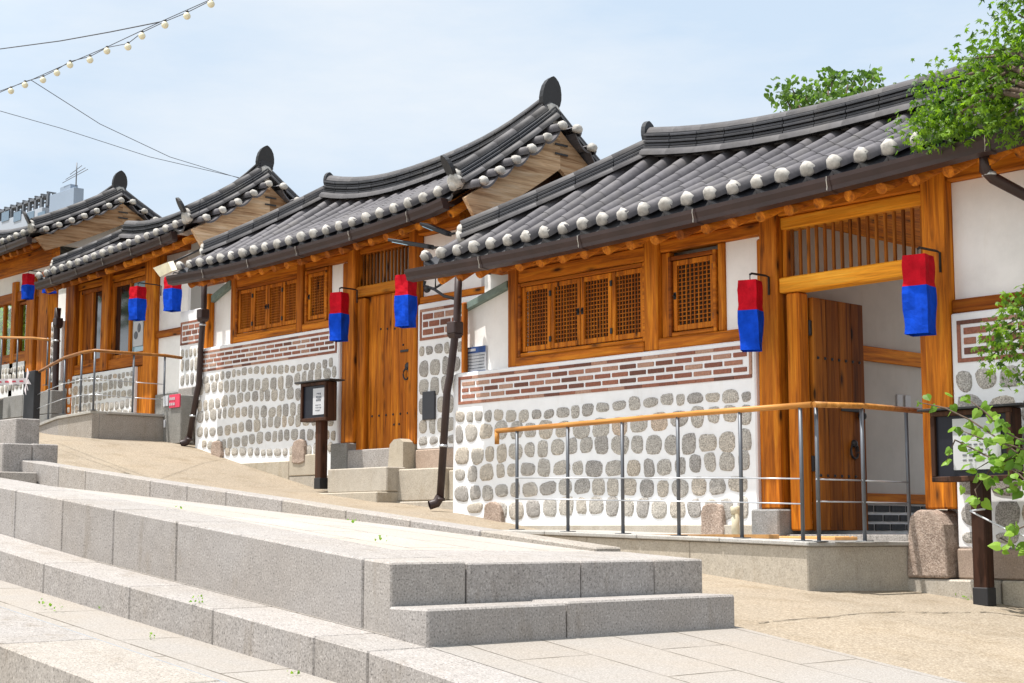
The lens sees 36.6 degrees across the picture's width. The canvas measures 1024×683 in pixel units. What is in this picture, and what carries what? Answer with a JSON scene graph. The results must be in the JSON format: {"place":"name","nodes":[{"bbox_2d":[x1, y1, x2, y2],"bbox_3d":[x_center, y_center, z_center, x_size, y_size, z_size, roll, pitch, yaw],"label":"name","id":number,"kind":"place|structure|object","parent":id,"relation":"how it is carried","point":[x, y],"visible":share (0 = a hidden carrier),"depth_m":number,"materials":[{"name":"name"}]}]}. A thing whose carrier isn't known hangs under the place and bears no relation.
{"place":"outdoors","nodes":[
{"label":"outdoors","id":0,"kind":"place"},
{"bbox_2d":[0,0,214,93],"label":"string lights","id":1,"kind":"object","parent":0,"point":[164,25],"visible":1,"depth_m":15.25,"materials":[{"name":"white glass"}]},
{"bbox_2d":[0,21,159,48],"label":"overhead cable","id":2,"kind":"object","parent":1,"relation":"attached to","point":[82,36],"visible":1,"depth_m":15.73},
{"bbox_2d":[31,80,237,177],"bbox_3d":[-4.622,-2.569,19.569,0.230,0.264,6.031,-2,-7,12],"label":"overhead cable","id":3,"kind":"object","parent":1,"relation":"attached to","point":[126,136],"visible":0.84,"depth_m":19.09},
{"bbox_2d":[1,111,238,177],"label":"overhead cable","id":4,"kind":"object","parent":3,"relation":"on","point":[110,144],"visible":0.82,"depth_m":21.17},
{"bbox_2d":[0,558,965,682],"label":"paving","id":5,"kind":"structure","parent":0,"point":[735,654],"depth_m":7.20,"materials":[{"name":"grey stone"}]},
{"bbox_2d":[0,607,224,682],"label":"step","id":6,"kind":"object","parent":5,"relation":"on","point":[33,650],"visible":1,"depth_m":6.94,"materials":[{"name":"stone"}]},
{"bbox_2d":[0,534,539,682],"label":"long step","id":7,"kind":"object","parent":5,"relation":"on","point":[329,650],"visible":0.87,"depth_m":7.46,"materials":[{"name":"stone"}]},
{"bbox_2d":[0,460,734,656],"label":"stone platform","id":8,"kind":"structure","parent":5,"relation":"on","point":[428,583],"depth_m":8.12,"materials":[{"name":"stone"}]},
{"bbox_2d":[0,418,57,483],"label":"granite steps","id":9,"kind":"structure","parent":8,"relation":"on","point":[19,439],"depth_m":14.69,"materials":[{"name":"grey stone"}]},
{"bbox_2d":[38,506,968,673],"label":"weeds","id":10,"kind":"object","parent":5,"relation":"on","point":[291,672],"visible":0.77,"depth_m":8.19,"materials":[{"name":"green plant"}]},
{"bbox_2d":[39,432,1023,682],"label":"street","id":11,"kind":"structure","parent":0,"point":[964,640],"depth_m":9.62,"materials":[{"name":"concrete"}]},
{"bbox_2d":[23,370,40,418],"bbox_3d":[-6.813,1.044,21.969,0.100,1.247,0.331,6,-9,-42],"label":"barrier post","id":12,"kind":"object","parent":11,"relation":"on","point":[31,404],"visible":0.56,"depth_m":21.91,"materials":[{"name":"black metal"}]},
{"bbox_2d":[0,368,30,393],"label":"barrier tape","id":13,"kind":"object","parent":12,"relation":"attached to","point":[14,381],"visible":1,"depth_m":22.11,"materials":[{"name":"plastic"}]},
{"bbox_2d":[0,390,65,422],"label":"granite terrace","id":14,"kind":"structure","parent":11,"relation":"on","point":[11,407],"depth_m":23.90,"materials":[{"name":"grey stone"}]},
{"bbox_2d":[0,336,50,385],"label":"ramp railing","id":15,"kind":"object","parent":14,"relation":"on","point":[20,337],"visible":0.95,"depth_m":24.89,"materials":[{"name":"brown wood"}]},
{"bbox_2d":[39,410,164,440],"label":"wheelchair ramp","id":16,"kind":"structure","parent":11,"relation":"on","point":[117,425],"depth_m":19.86,"materials":[{"name":"grey concrete"}]},
{"bbox_2d":[37,349,181,418],"bbox_3d":[-5.824,0.656,21.076,1.286,0.800,3.027,6,-9,-42],"label":"ramp railing","id":17,"kind":"object","parent":16,"relation":"on","point":[81,353],"visible":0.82,"depth_m":20.05,"materials":[{"name":"brown metal"}]},
{"bbox_2d":[161,394,193,443],"bbox_3d":[-4.356,1.017,20.116,0.226,0.636,0.515,6,-9,-42],"label":"hydrant cabinet","id":18,"kind":"object","parent":11,"relation":"on","point":[176,409],"visible":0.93,"depth_m":19.96,"materials":[{"name":"metal"}]},
{"bbox_2d":[294,378,344,488],"bbox_3d":[-2.118,1.021,16.971,0.210,1.184,0.667,6,-9,-42],"label":"notice board","id":19,"kind":"object","parent":11,"relation":"on","point":[318,401],"visible":1,"depth_m":16.89,"materials":[{"name":"brown wood"}]},
{"bbox_2d":[505,530,909,590],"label":"wheelchair ramp","id":20,"kind":"structure","parent":11,"relation":"on","point":[834,563],"depth_m":10.76,"materials":[{"name":"grey concrete"}]},
{"bbox_2d":[495,402,811,540],"bbox_3d":[0.949,1.020,11.665,0.090,0.940,3.244,6,-9,-42],"label":"ramp railing","id":21,"kind":"object","parent":20,"relation":"on","point":[799,406],"visible":1,"depth_m":11.41,"materials":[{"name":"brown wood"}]},
{"bbox_2d":[730,506,739,533],"bbox_3d":[1.717,1.395,11.890,0.080,0.264,0.076,6,-9,-42],"label":"vent pipe","id":22,"kind":"object","parent":20,"relation":"on","point":[735,511],"visible":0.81,"depth_m":11.87,"materials":[{"name":"beige plastic"}]},
{"bbox_2d":[812,402,922,541],"bbox_3d":[2.518,0.917,10.881,1.266,0.963,0.154,5,-9,-37],"label":"ramp railing","id":23,"kind":"object","parent":20,"relation":"on","point":[859,406],"visible":0.79,"depth_m":10.79,"materials":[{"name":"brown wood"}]},
{"bbox_2d":[766,611,1013,621],"bbox_3d":[2.205,1.639,9.235,2.300,0.041,0.244,5,-9,-36],"label":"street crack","id":24,"kind":"object","parent":11,"relation":"on","point":[868,612],"visible":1,"depth_m":9.23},
{"bbox_2d":[916,392,1023,555],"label":"young tree","id":25,"kind":"object","parent":11,"relation":"on","point":[1002,463],"visible":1,"depth_m":9.96,"materials":[{"name":"green plant"}]},
{"bbox_2d":[917,402,1023,605],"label":"notice board","id":26,"kind":"object","parent":11,"relation":"on","point":[942,422],"visible":0.69,"depth_m":10.29,"materials":[{"name":"brown wood"}]},
{"bbox_2d":[969,508,1023,536],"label":"white rope","id":27,"kind":"object","parent":26,"relation":"attached to","point":[972,511],"visible":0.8,"depth_m":10.13,"materials":[{"name":"fabric"}]},
{"bbox_3d":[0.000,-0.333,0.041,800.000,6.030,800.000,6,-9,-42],"label":"ground","id":28,"kind":"structure","parent":0,"visible":0},
{"bbox_2d":[0,191,55,229],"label":"office building","id":29,"kind":"structure","parent":28,"relation":"on","point":[10,218],"depth_m":141.49,"materials":[{"name":"grey concrete"}]},
{"bbox_2d":[1,211,8,221],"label":"window","id":30,"kind":"structure","parent":29,"relation":"in","point":[5,215],"depth_m":143.98,"materials":[{"name":"blue glass"}]},
{"bbox_2d":[13,211,20,221],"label":"window","id":31,"kind":"structure","parent":29,"relation":"in","point":[17,215],"depth_m":142.03,"materials":[{"name":"blue glass"}]},
{"bbox_2d":[27,211,33,218],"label":"window","id":32,"kind":"structure","parent":29,"relation":"in","point":[31,214],"depth_m":139.82,"materials":[{"name":"blue glass"}]},
{"bbox_2d":[49,163,87,211],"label":"stair tower","id":33,"kind":"structure","parent":28,"relation":"on","point":[68,195],"depth_m":134.90,"materials":[{"name":"white concrete"}]},
{"bbox_2d":[0,170,161,398],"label":"hanok house","id":34,"kind":"structure","parent":28,"relation":"on","point":[38,243],"depth_m":26.61,"materials":[{"name":"brown wood"}]},
{"bbox_2d":[0,304,11,355],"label":"window","id":35,"kind":"structure","parent":34,"relation":"in","point":[5,311],"depth_m":27.55,"materials":[{"name":"brown wood"}]},
{"bbox_2d":[17,301,26,352],"bbox_3d":[-8.472,-0.240,26.980,0.080,0.917,0.440,6,-9,-42],"label":"window","id":36,"kind":"structure","parent":34,"relation":"in","point":[22,305],"depth_m":27.07,"materials":[{"name":"brown glass"}]},
{"bbox_2d":[21,270,42,299],"bbox_3d":[-8.138,-0.955,26.294,0.161,0.502,0.329,-5,-9,35],"label":"silk lantern","id":37,"kind":"object","parent":34,"relation":"attached to","point":[28,287],"visible":0.95,"depth_m":26.18,"materials":[{"name":"red fabric"}]},
{"bbox_2d":[42,268,55,293],"bbox_3d":[-7.498,-0.987,25.499,0.186,0.421,0.441,-5,-9,37],"label":"silk lantern","id":38,"kind":"object","parent":34,"relation":"attached to","point":[44,291],"visible":0.07,"depth_m":25.34,"materials":[{"name":"blue fabric"}]},
{"bbox_2d":[34,145,299,443],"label":"hanok house","id":39,"kind":"structure","parent":28,"relation":"on","point":[93,282],"depth_m":22.23,"materials":[{"name":"brown wood"}]},
{"bbox_2d":[78,286,101,364],"bbox_3d":[-6.356,-0.235,23.569,0.080,1.150,0.845,6,-9,-42],"label":"window","id":40,"kind":"structure","parent":39,"relation":"in","point":[91,299],"depth_m":23.65,"materials":[{"name":"brown wood"}]},
{"bbox_2d":[111,276,144,358],"bbox_3d":[-5.562,-0.341,22.697,0.080,1.150,1.083,6,-9,-42],"label":"window","id":41,"kind":"structure","parent":39,"relation":"in","point":[127,335],"depth_m":22.86,"materials":[{"name":"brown wood"}]},
{"bbox_2d":[128,282,161,320],"bbox_3d":[-5.161,-0.553,21.788,0.185,0.539,0.442,-5,-9,37],"label":"silk lantern","id":42,"kind":"object","parent":39,"relation":"attached to","point":[137,304],"visible":1,"depth_m":21.64,"materials":[{"name":"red fabric"}]},
{"bbox_2d":[153,249,199,276],"bbox_3d":[-4.409,-1.054,20.603,0.508,0.436,0.532,6,-9,-42],"label":"floodlight","id":43,"kind":"object","parent":39,"relation":"attached to","point":[165,269],"visible":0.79,"depth_m":20.40,"materials":[{"name":"beige plastic"}]},
{"bbox_2d":[163,272,199,311],"bbox_3d":[-4.478,-0.659,21.002,0.192,0.535,0.494,-5,-9,38],"label":"silk lantern","id":44,"kind":"object","parent":39,"relation":"attached to","point":[172,297],"visible":0.72,"depth_m":20.82,"materials":[{"name":"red fabric"}]},
{"bbox_2d":[166,76,599,509],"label":"hanok house","id":45,"kind":"structure","parent":28,"relation":"on","point":[283,272],"depth_m":17.18,"materials":[{"name":"stone"}]},
{"bbox_2d":[235,275,296,336],"bbox_3d":[-2.932,-0.415,18.715,0.109,0.615,1.365,6,-9,-42],"label":"window","id":46,"kind":"structure","parent":45,"relation":"in","point":[272,304],"depth_m":18.71,"materials":[{"name":"brown wood"}]},
{"bbox_2d":[304,267,328,323],"bbox_3d":[-2.237,-0.526,17.953,0.109,0.630,0.440,6,-9,-42],"label":"window","id":47,"kind":"structure","parent":45,"relation":"in","point":[316,280],"depth_m":17.97,"materials":[{"name":"brown wood"}]},
{"bbox_2d":[329,287,357,341],"bbox_3d":[-1.864,-0.297,17.085,0.178,0.603,0.309,-4,-8,32],"label":"silk lantern","id":48,"kind":"object","parent":45,"relation":"attached to","point":[339,318],"visible":1,"depth_m":16.97,"materials":[{"name":"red fabric"}]},
{"bbox_2d":[368,292,408,448],"bbox_3d":[-1.309,0.311,16.785,0.091,1.695,0.793,6,-9,-42],"label":"door","id":49,"kind":"structure","parent":45,"relation":"in","point":[388,343],"depth_m":16.83,"materials":[{"name":"brown wood"}]},
{"bbox_2d":[394,274,435,327],"bbox_3d":[-1.007,-0.435,16.029,0.196,0.605,0.472,-5,-9,37],"label":"silk lantern","id":50,"kind":"object","parent":45,"relation":"attached to","point":[405,304],"visible":0.78,"depth_m":15.86,"materials":[{"name":"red fabric"}]},
{"bbox_2d":[388,238,442,249],"bbox_3d":[-0.848,-0.998,15.844,0.865,0.147,0.237,-1,-7,5],"label":"floodlight","id":51,"kind":"object","parent":45,"relation":"attached to","point":[420,245],"visible":0.76,"depth_m":15.78,"materials":[{"name":"black metal"}]},
{"bbox_2d":[420,222,455,236],"bbox_3d":[-0.569,-1.110,15.556,0.735,0.140,0.142,3,-7,-21],"label":"floodlight","id":52,"kind":"object","parent":45,"relation":"attached to","point":[437,229],"visible":0.74,"depth_m":15.45,"materials":[{"name":"black metal"}]},
{"bbox_2d":[423,281,453,299],"bbox_3d":[-0.732,-0.516,15.680,0.080,0.262,0.524,6,-9,-42],"label":"pipe bracket","id":53,"kind":"object","parent":45,"relation":"attached to","point":[427,288],"visible":0.88,"depth_m":15.72,"materials":[{"name":"black metal"}]},
{"bbox_2d":[404,51,1023,606],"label":"hanok house","id":54,"kind":"structure","parent":28,"relation":"on","point":[612,285],"depth_m":12.63,"materials":[{"name":"paint"}]},
{"bbox_2d":[468,345,486,371],"bbox_3d":[-0.344,0.175,14.936,0.026,0.251,0.281,6,-9,-42],"label":"wall sign","id":55,"kind":"object","parent":54,"relation":"attached to","point":[477,358],"visible":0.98,"depth_m":14.91,"materials":[{"name":"paper"}]},
{"bbox_2d":[518,262,644,356],"bbox_3d":[0.628,-0.264,13.825,0.109,0.690,1.615,6,-9,-42],"label":"window","id":56,"kind":"structure","parent":54,"relation":"in","point":[614,309],"depth_m":13.79,"materials":[{"name":"brown wood"}]},
{"bbox_2d":[668,249,718,336],"bbox_3d":[1.520,-0.393,12.847,0.109,0.680,0.525,6,-9,-42],"label":"window","id":57,"kind":"structure","parent":54,"relation":"in","point":[698,306],"depth_m":12.85,"materials":[{"name":"brown wood"}]},
{"bbox_2d":[737,272,769,351],"bbox_3d":[1.870,-0.227,12.023,0.183,0.614,0.289,-4,-8,30],"label":"silk lantern","id":58,"kind":"object","parent":54,"relation":"attached to","point":[750,314],"visible":1,"depth_m":11.91,"materials":[{"name":"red fabric"}]},
{"bbox_2d":[808,297,867,530],"bbox_3d":[2.565,0.574,12.145,0.689,1.800,0.117,6,-9,-40],"label":"door","id":59,"kind":"structure","parent":54,"relation":"in","point":[835,328],"depth_m":12.13,"materials":[{"name":"brown wood"}]},
{"bbox_2d":[902,246,941,336],"bbox_3d":[2.886,-0.350,10.881,0.184,0.625,0.336,-5,-9,35],"label":"silk lantern","id":60,"kind":"object","parent":54,"relation":"attached to","point":[919,300],"visible":1,"depth_m":10.76,"materials":[{"name":"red fabric"}]},
{"bbox_2d":[764,64,895,112],"bbox_3d":[5.447,-0.592,26.905,1.685,8.699,2.983,2,-7,-16],"label":"broadleaf tree","id":61,"kind":"object","parent":28,"relation":"on","point":[801,100],"visible":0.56,"depth_m":27.48,"materials":[{"name":"green plant"}]},
{"bbox_2d":[885,0,1023,154],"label":"maple tree","id":62,"kind":"object","parent":28,"relation":"on","point":[995,79],"visible":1,"depth_m":9.85,"materials":[{"name":"green plant"}]},
{"bbox_2d":[970,284,1023,393],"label":"maple tree","id":63,"kind":"object","parent":28,"relation":"on","point":[999,342],"visible":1,"depth_m":9.77,"materials":[{"name":"green plant"}]}
]}

